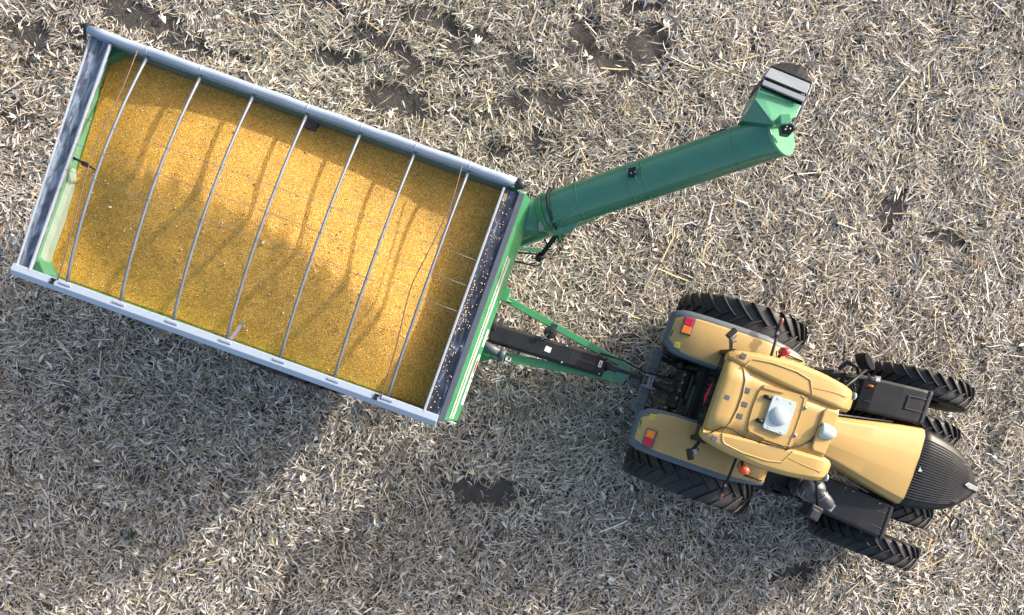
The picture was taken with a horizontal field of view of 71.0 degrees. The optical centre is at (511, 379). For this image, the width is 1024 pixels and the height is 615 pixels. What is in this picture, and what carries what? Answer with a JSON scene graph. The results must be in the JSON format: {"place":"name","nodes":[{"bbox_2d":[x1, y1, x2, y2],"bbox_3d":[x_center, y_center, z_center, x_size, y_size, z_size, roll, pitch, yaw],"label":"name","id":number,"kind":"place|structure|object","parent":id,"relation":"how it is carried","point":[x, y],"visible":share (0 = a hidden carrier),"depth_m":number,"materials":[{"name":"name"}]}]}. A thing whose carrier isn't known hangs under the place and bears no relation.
{"place":"outdoors","nodes":[
{"label":"outdoors","id":0,"kind":"place"},
{"bbox_2d":[0,0,1023,614],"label":"ground","id":1,"kind":"structure","parent":0,"point":[638,40],"depth_m":12.62,"materials":[{"name":"soil"}]},
{"bbox_2d":[125,530,136,540],"bbox_3d":[-6.606,2.703,12.464,0.166,0.140,0.204,18,90,0],"label":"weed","id":2,"kind":"object","parent":1,"relation":"on","point":[131,535],"visible":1,"depth_m":12.43,"materials":[{"name":"green plant"}]},
{"bbox_2d":[10,23,812,425],"bbox_3d":[-1.546,-1.838,10.390,9.847,4.419,4.790,6,90,0],"label":"grain cart","id":3,"kind":"object","parent":1,"relation":"on","point":[760,131],"visible":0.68,"depth_m":9.35,"materials":[{"name":"green paint"}]},
{"bbox_2d":[51,57,500,407],"bbox_3d":[-3.176,-1.969,9.737,5.714,0.926,3.124,20,90,0],"label":"corn heap","id":4,"kind":"object","parent":3,"relation":"in","point":[259,151],"visible":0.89,"depth_m":9.55,"materials":[{"name":"yellow food"}]},
{"bbox_2d":[430,193,509,407],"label":"spilled kernels","id":5,"kind":"object","parent":3,"relation":"on","point":[504,196],"visible":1,"depth_m":9.37,"materials":[{"name":"yellow food"}]},
{"bbox_2d":[0,0,1023,614],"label":"corn residue","id":6,"kind":"object","parent":1,"relation":"on","point":[650,252],"visible":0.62,"depth_m":12.56},
{"bbox_2d":[622,291,978,570],"bbox_3d":[4.780,0.896,11.070,5.852,3.060,3.070,19,90,0],"label":"tractor","id":7,"kind":"object","parent":1,"relation":"on","point":[752,400],"visible":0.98,"depth_m":10.59,"materials":[{"name":"metal"}]},
{"bbox_2d":[828,467,861,489],"bbox_3d":[5.007,1.527,10.989,0.853,0.211,0.469,35,90,0],"label":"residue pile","id":8,"kind":"object","parent":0,"point":[832,476],"visible":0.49,"depth_m":10.95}
]}

